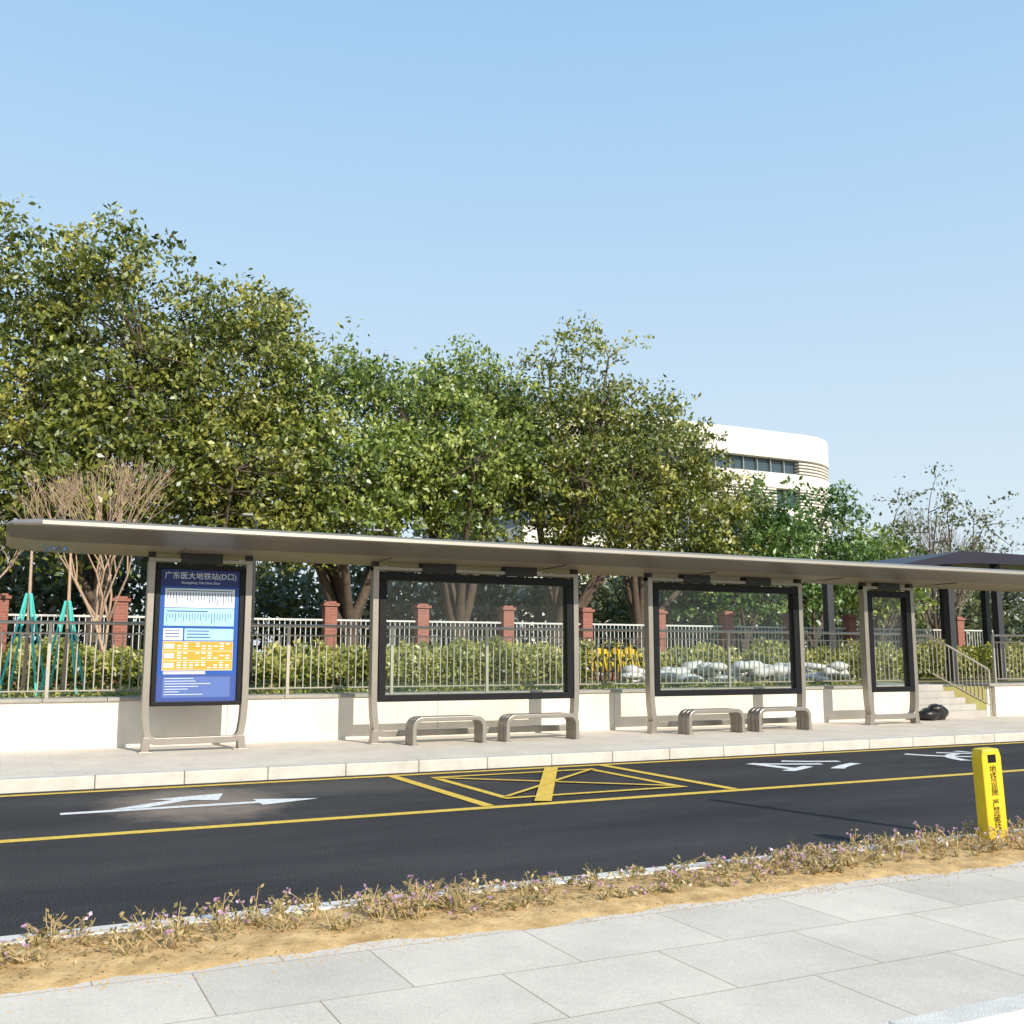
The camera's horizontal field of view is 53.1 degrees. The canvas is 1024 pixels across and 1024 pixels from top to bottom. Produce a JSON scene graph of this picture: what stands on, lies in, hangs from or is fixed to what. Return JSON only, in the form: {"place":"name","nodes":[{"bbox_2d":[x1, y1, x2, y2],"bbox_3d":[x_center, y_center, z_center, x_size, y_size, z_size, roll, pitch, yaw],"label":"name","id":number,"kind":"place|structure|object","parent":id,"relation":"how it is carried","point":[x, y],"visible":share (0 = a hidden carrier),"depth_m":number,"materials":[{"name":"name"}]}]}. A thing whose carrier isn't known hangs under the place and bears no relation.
{"place":"outdoors","nodes":[
{"label":"outdoors","id":0,"kind":"place"},
{"bbox_2d":[0,741,1023,935],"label":"road","id":1,"kind":"structure","parent":0,"point":[106,879],"depth_m":9.19,"materials":[{"name":"black asphalt"}]},
{"bbox_2d":[60,793,315,814],"bbox_3d":[-3.359,3.036,10.730,2.550,0.002,1.090,4,-9,-26],"label":"lane arrow marking","id":2,"kind":"object","parent":1,"relation":"on","point":[206,797],"visible":1,"depth_m":10.68,"materials":[{"name":"white paint"}]},
{"bbox_2d":[0,742,1023,842],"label":"yellow lane line","id":3,"kind":"object","parent":1,"relation":"on","point":[273,822],"depth_m":11.31,"materials":[{"name":"yellow paint"}]},
{"bbox_2d":[388,765,738,805],"bbox_3d":[0.513,3.266,12.414,3.230,0.016,3.039,4,-9,-26],"label":"yellow box marking","id":4,"kind":"object","parent":1,"relation":"on","point":[548,780],"visible":1,"depth_m":12.17,"materials":[{"name":"yellow paint"}]},
{"bbox_2d":[749,760,860,770],"bbox_3d":[4.154,3.566,14.453,1.636,0.001,1.253,4,-9,-26],"label":"lane text marking","id":5,"kind":"object","parent":1,"relation":"on","point":[843,766],"visible":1,"depth_m":14.47,"materials":[{"name":"white paint"}]},
{"bbox_2d":[906,751,971,760],"bbox_3d":[7.032,3.764,15.847,1.509,0.001,1.260,4,-9,-26],"label":"lane text marking","id":6,"kind":"object","parent":1,"relation":"on","point":[951,756],"visible":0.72,"depth_m":15.81,"materials":[{"name":"white paint"}]},
{"bbox_2d":[0,861,1023,1023],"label":"sidewalk","id":7,"kind":"structure","parent":0,"point":[871,952],"depth_m":4.42,"materials":[{"name":"stone"}]},
{"bbox_2d":[0,834,1023,993],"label":"soil strip","id":8,"kind":"object","parent":7,"relation":"on","point":[309,939],"visible":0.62,"depth_m":5.19,"materials":[{"name":"brown soil"}]},
{"bbox_2d":[0,835,1022,985],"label":"dry leaf litter","id":9,"kind":"object","parent":8,"relation":"on","point":[240,917],"visible":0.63,"depth_m":5.21,"materials":[{"name":"brown plant"}]},
{"bbox_2d":[0,816,1023,964],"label":"roadside plants","id":10,"kind":"object","parent":8,"relation":"on","point":[391,899],"visible":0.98,"depth_m":5.68,"materials":[{"name":"brown plant"}]},
{"bbox_2d":[971,747,1008,840],"bbox_3d":[3.561,2.112,7.631,0.170,0.690,0.123,-1,-7,-14],"label":"yellow marker post","id":11,"kind":"object","parent":8,"relation":"on","point":[988,787],"visible":1,"depth_m":7.59,"materials":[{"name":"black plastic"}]},
{"bbox_2d":[0,860,1023,1011],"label":"soil crumbs","id":12,"kind":"object","parent":7,"relation":"on","point":[177,972],"visible":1,"depth_m":4.91,"materials":[{"name":"brown soil"}]},
{"bbox_2d":[0,715,1023,777],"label":"platform pavement","id":13,"kind":"structure","parent":0,"point":[14,764],"depth_m":15.75,"materials":[{"name":"beige concrete"}]},
{"bbox_2d":[404,715,487,745],"bbox_3d":[-1.048,3.465,16.297,1.290,0.435,0.360,4,-9,-26],"label":"shelter bench","id":14,"kind":"object","parent":13,"relation":"on","point":[413,722],"visible":1,"depth_m":16.16,"materials":[{"name":"grey metal"}]},
{"bbox_2d":[6,518,1023,752],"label":"bus shelter","id":15,"kind":"object","parent":13,"relation":"on","point":[197,638],"visible":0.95,"depth_m":16.42,"materials":[{"name":"grey metal"}]},
{"bbox_2d":[496,712,579,741],"bbox_3d":[0.444,3.568,17.018,1.390,0.435,0.360,4,-9,-26],"label":"shelter bench","id":16,"kind":"object","parent":13,"relation":"on","point":[505,720],"visible":1,"depth_m":16.89,"materials":[{"name":"grey metal"}]},
{"bbox_2d":[677,708,745,734],"bbox_3d":[3.617,3.786,18.550,1.270,0.435,0.360,4,-9,-26],"label":"shelter bench","id":17,"kind":"object","parent":13,"relation":"on","point":[737,720],"visible":1,"depth_m":18.42,"materials":[{"name":"grey metal"}]},
{"bbox_2d":[746,706,812,731],"bbox_3d":[5.023,3.883,19.229,1.280,0.435,0.360,4,-9,-26],"label":"shelter bench","id":18,"kind":"object","parent":13,"relation":"on","point":[803,719],"visible":1,"depth_m":19.09,"materials":[{"name":"grey metal"}]},
{"bbox_2d":[918,703,948,720],"bbox_3d":[9.205,4.395,22.415,0.855,0.410,0.448,4,-9,-26],"label":"black bag","id":19,"kind":"object","parent":13,"relation":"on","point":[933,712],"visible":0.91,"depth_m":22.23,"materials":[{"name":"black plastic"}]},
{"bbox_2d":[0,0,1023,651],"label":"sky","id":20,"kind":"structure","parent":0,"point":[812,211],"materials":[{"name":"blue"}]},
{"bbox_2d":[3,672,1023,710],"bbox_3d":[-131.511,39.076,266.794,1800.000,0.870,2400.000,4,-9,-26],"label":"ground","id":21,"kind":"structure","parent":0,"point":[969,699],"depth_m":23.93,"materials":[{"name":"concrete"}]},
{"bbox_2d":[0,512,23,577],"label":"bare tree","id":22,"kind":"object","parent":21,"relation":"on","point":[8,568],"visible":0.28,"depth_m":21.09,"materials":[{"name":"brown plant"}]},
{"bbox_2d":[0,551,44,697],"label":"tree support stake","id":23,"kind":"object","parent":21,"relation":"on","point":[28,596],"visible":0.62,"depth_m":16.63,"materials":[{"name":"teal wood"}]},
{"bbox_2d":[38,553,85,696],"bbox_3d":[-7.434,1.888,17.085,0.632,2.405,0.632,1,-8,-9],"label":"tree support stake","id":24,"kind":"object","parent":21,"relation":"on","point":[69,613],"visible":0.64,"depth_m":17.07,"materials":[{"name":"teal wood"}]},
{"bbox_2d":[0,634,142,691],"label":"hedge","id":25,"kind":"object","parent":21,"relation":"on","point":[108,666],"visible":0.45,"depth_m":18.50,"materials":[{"name":"green plant"}]},
{"bbox_2d":[10,449,180,689],"bbox_3d":[-8.493,1.201,20.669,3.166,4.883,3.463,4,-9,-26],"label":"bare tree","id":26,"kind":"object","parent":21,"relation":"on","point":[92,613],"visible":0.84,"depth_m":20.66,"materials":[{"name":"brown plant"}]},
{"bbox_2d":[0,192,200,572],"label":"banyan tree","id":27,"kind":"object","parent":21,"relation":"on","point":[9,431],"visible":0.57,"depth_m":25.62,"materials":[{"name":"green plant"}]},
{"bbox_2d":[0,201,261,649],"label":"banyan tree","id":28,"kind":"object","parent":21,"relation":"on","point":[149,424],"visible":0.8,"depth_m":26.33,"materials":[{"name":"green plant"}]},
{"bbox_2d":[89,249,367,590],"bbox_3d":[-8.206,-1.244,29.350,7.689,12.391,8.918,4,-9,-26],"label":"banyan tree","id":29,"kind":"object","parent":21,"relation":"on","point":[266,463],"visible":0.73,"depth_m":28.29,"materials":[{"name":"green plant"}]},
{"bbox_2d":[241,513,257,685],"bbox_3d":[-5.082,1.734,19.639,0.325,3.420,0.205,4,-9,-26],"label":"garden lamp","id":30,"kind":"object","parent":21,"relation":"on","point":[253,602],"visible":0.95,"depth_m":19.73,"materials":[{"name":"grey metal"}]},
{"bbox_2d":[249,643,407,687],"bbox_3d":[-4.304,3.118,20.696,4.313,0.984,1.129,4,-9,-26],"label":"hedge","id":31,"kind":"object","parent":21,"relation":"on","point":[299,667],"visible":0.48,"depth_m":20.61,"materials":[{"name":"green plant"}]},
{"bbox_2d":[224,316,496,653],"bbox_3d":[-4.618,-0.388,31.543,8.971,11.316,9.303,4,-9,-26],"label":"banyan tree","id":32,"kind":"object","parent":21,"relation":"on","point":[335,581],"visible":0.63,"depth_m":30.15,"materials":[{"name":"green plant"}]},
{"bbox_2d":[371,529,384,571],"bbox_3d":[-2.785,2.020,21.292,0.325,3.320,0.205,4,-9,-26],"label":"garden lamp","id":33,"kind":"object","parent":21,"relation":"on","point":[377,530],"visible":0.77,"depth_m":21.47,"materials":[{"name":"grey"}]},
{"bbox_2d":[0,505,840,662],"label":"background trees","id":34,"kind":"object","parent":21,"relation":"on","point":[278,600],"visible":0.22,"depth_m":40.34,"materials":[{"name":"green plant"}]},
{"bbox_2d":[0,674,861,697],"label":"ground cover","id":35,"kind":"object","parent":21,"relation":"on","point":[128,693],"visible":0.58,"depth_m":19.68,"materials":[{"name":"green plant"}]},
{"bbox_2d":[338,333,570,646],"bbox_3d":[-1.960,-0.192,33.285,7.575,11.361,8.767,-3,-8,17],"label":"banyan tree","id":36,"kind":"object","parent":21,"relation":"on","point":[481,480],"visible":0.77,"depth_m":32.31,"materials":[{"name":"green plant"}]},
{"bbox_2d":[0,688,909,751],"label":"retaining wall","id":37,"kind":"structure","parent":21,"relation":"on","point":[59,726],"depth_m":17.07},
{"bbox_2d":[0,684,903,702],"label":"wall coping","id":38,"kind":"object","parent":37,"relation":"on","point":[138,698],"depth_m":17.47,"materials":[{"name":"concrete"}]},
{"bbox_2d":[0,620,901,697],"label":"metal railing","id":39,"kind":"object","parent":38,"relation":"on","point":[391,636],"visible":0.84,"depth_m":18.43,"materials":[{"name":"metal"}]},
{"bbox_2d":[387,635,594,686],"bbox_3d":[-0.441,3.398,23.349,4.827,1.182,1.331,4,-9,-26],"label":"hedge","id":40,"kind":"object","parent":21,"relation":"on","point":[476,662],"visible":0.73,"depth_m":22.90,"materials":[{"name":"green plant"}]},
{"bbox_2d":[0,593,1008,685],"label":"brick pillar fence","id":41,"kind":"object","parent":21,"relation":"on","point":[421,615],"visible":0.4,"depth_m":30.33,"materials":[{"name":"red"}]},
{"bbox_2d":[0,828,1022,944],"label":"kerb","id":42,"kind":"structure","parent":21,"relation":"on","point":[327,905],"depth_m":5.63,"materials":[{"name":"concrete"}]},
{"bbox_2d":[1,636,1022,686],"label":"shrub row","id":43,"kind":"object","parent":21,"relation":"on","point":[276,646],"visible":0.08,"depth_m":28.76,"materials":[{"name":"green plant"}]},
{"bbox_2d":[0,731,1023,793],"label":"kerb","id":44,"kind":"structure","parent":21,"relation":"on","point":[85,781],"depth_m":13.80,"materials":[{"name":"concrete"}]},
{"bbox_2d":[583,643,601,683],"bbox_3d":[1.986,3.746,25.406,0.567,1.040,1.745,1,-12,-10],"label":"bicycle","id":45,"kind":"object","parent":21,"relation":"on","point":[594,662],"visible":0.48,"depth_m":25.11,"materials":[{"name":"yellow metal"}]},
{"bbox_2d":[480,310,713,647],"bbox_3d":[2.463,-0.715,35.718,8.311,13.171,7.516,4,-9,-26],"label":"banyan tree","id":46,"kind":"object","parent":21,"relation":"on","point":[584,464],"visible":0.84,"depth_m":34.58,"materials":[{"name":"green plant"}]},
{"bbox_2d":[592,643,613,682],"bbox_3d":[2.365,3.772,25.589,0.567,1.040,1.745,1,-12,-5],"label":"bicycle","id":47,"kind":"object","parent":21,"relation":"on","point":[606,663],"visible":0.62,"depth_m":25.75,"materials":[{"name":"yellow metal"}]},
{"bbox_2d":[423,436,807,617],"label":"glazing","id":48,"kind":"structure","parent":21,"relation":"on","point":[763,464],"depth_m":113.57,"materials":[{"name":"blue"}]},
{"bbox_2d":[412,409,835,645],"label":"bands","id":49,"kind":"object","parent":48,"relation":"attached to","point":[757,443],"visible":0.12,"depth_m":113.82,"materials":[{"name":"white paint"}]},
{"bbox_2d":[601,463,830,542],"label":"louvres","id":50,"kind":"object","parent":48,"relation":"attached to","point":[805,469],"visible":0.12,"depth_m":116.33,"materials":[{"name":"white metal"}]},
{"bbox_2d":[607,643,628,681],"bbox_3d":[2.743,3.798,25.771,0.567,1.040,1.745,0,-12,-2],"label":"bicycle","id":51,"kind":"object","parent":21,"relation":"on","point":[618,660],"visible":0.69,"depth_m":26.19,"materials":[{"name":"yellow metal"}]},
{"bbox_2d":[623,644,644,668],"bbox_3d":[3.119,3.824,25.953,0.567,1.040,1.745,1,-12,-8],"label":"bicycle","id":52,"kind":"object","parent":21,"relation":"on","point":[629,652],"visible":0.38,"depth_m":26.26,"materials":[{"name":"yellow metal"}]},
{"bbox_2d":[527,438,785,593],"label":"mullions","id":53,"kind":"object","parent":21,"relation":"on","point":[756,465],"visible":0.06,"depth_m":113.79,"materials":[{"name":"grey metal"}]},
{"bbox_2d":[565,372,785,657],"bbox_3d":[5.648,0.403,38.061,7.423,11.547,8.431,-7,-11,42],"label":"banyan tree","id":54,"kind":"object","parent":21,"relation":"on","point":[707,481],"visible":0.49,"depth_m":36.98,"materials":[{"name":"green plant"}]},
{"bbox_2d":[619,475,839,649],"bbox_3d":[8.277,2.471,39.772,8.456,7.892,5.874,2,-8,-11],"label":"mango tree","id":55,"kind":"object","parent":21,"relation":"on","point":[725,601],"visible":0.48,"depth_m":39.24,"materials":[{"name":"green plant"}]},
{"bbox_2d":[619,660,850,685],"bbox_3d":[5.542,4.032,25.553,6.816,0.658,1.671,4,-9,-26],"label":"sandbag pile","id":56,"kind":"object","parent":21,"relation":"on","point":[668,671],"visible":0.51,"depth_m":25.19,"materials":[{"name":"white fabric"}]},
{"bbox_2d":[705,479,889,648],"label":"mango tree","id":57,"kind":"object","parent":21,"relation":"on","point":[814,591],"visible":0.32,"depth_m":43.80,"materials":[{"name":"green plant"}]},
{"bbox_2d":[585,530,1023,655],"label":"background trees","id":58,"kind":"object","parent":21,"relation":"on","point":[1013,623],"visible":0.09,"depth_m":72.97,"materials":[{"name":"green plant"}]},
{"bbox_2d":[816,514,939,646],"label":"young tree","id":59,"kind":"object","parent":21,"relation":"on","point":[882,608],"visible":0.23,"depth_m":46.50,"materials":[{"name":"green plant"}]},
{"bbox_2d":[742,638,1023,679],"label":"hedge","id":60,"kind":"object","parent":21,"relation":"on","point":[983,656],"visible":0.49,"depth_m":29.45,"materials":[{"name":"green plant"}]},
{"bbox_2d":[822,551,1023,680],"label":"metro entrance","id":61,"kind":"object","parent":21,"relation":"on","point":[984,560],"visible":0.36,"depth_m":29.54,"materials":[{"name":"black metal"}]},
{"bbox_2d":[861,634,992,717],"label":"entrance stairs","id":62,"kind":"structure","parent":21,"relation":"on","point":[956,707],"depth_m":23.40,"materials":[{"name":"stone"}]},
{"bbox_2d":[844,462,1023,646],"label":"sparse tree","id":63,"kind":"object","parent":21,"relation":"on","point":[935,623],"visible":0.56,"depth_m":53.01,"materials":[{"name":"green plant"}]},
{"bbox_2d":[875,506,994,646],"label":"bare tree","id":64,"kind":"object","parent":21,"relation":"on","point":[931,543],"visible":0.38,"depth_m":57.44,"materials":[{"name":"brown plant"}]},
{"bbox_2d":[878,993,1023,1023],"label":"kerb","id":65,"kind":"structure","parent":21,"relation":"on","point":[1007,1010],"depth_m":3.85,"materials":[{"name":"concrete"}]},
{"bbox_2d":[906,527,999,618],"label":"bare tree","id":66,"kind":"object","parent":21,"relation":"on","point":[963,600],"visible":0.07,"depth_m":61.21,"materials":[{"name":"brown plant"}]},
{"bbox_2d":[961,685,1023,715],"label":"retaining wall","id":67,"kind":"structure","parent":21,"relation":"on","point":[1007,700],"depth_m":24.09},
{"bbox_2d":[964,682,1023,685],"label":"wall coping","id":68,"kind":"object","parent":67,"relation":"on","point":[1005,684],"depth_m":24.16,"materials":[{"name":"stone"}]},
{"bbox_2d":[991,634,1023,682],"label":"metal railing","id":69,"kind":"object","parent":68,"relation":"on","point":[993,655],"visible":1,"depth_m":24.52,"materials":[{"name":"metal"}]}
]}

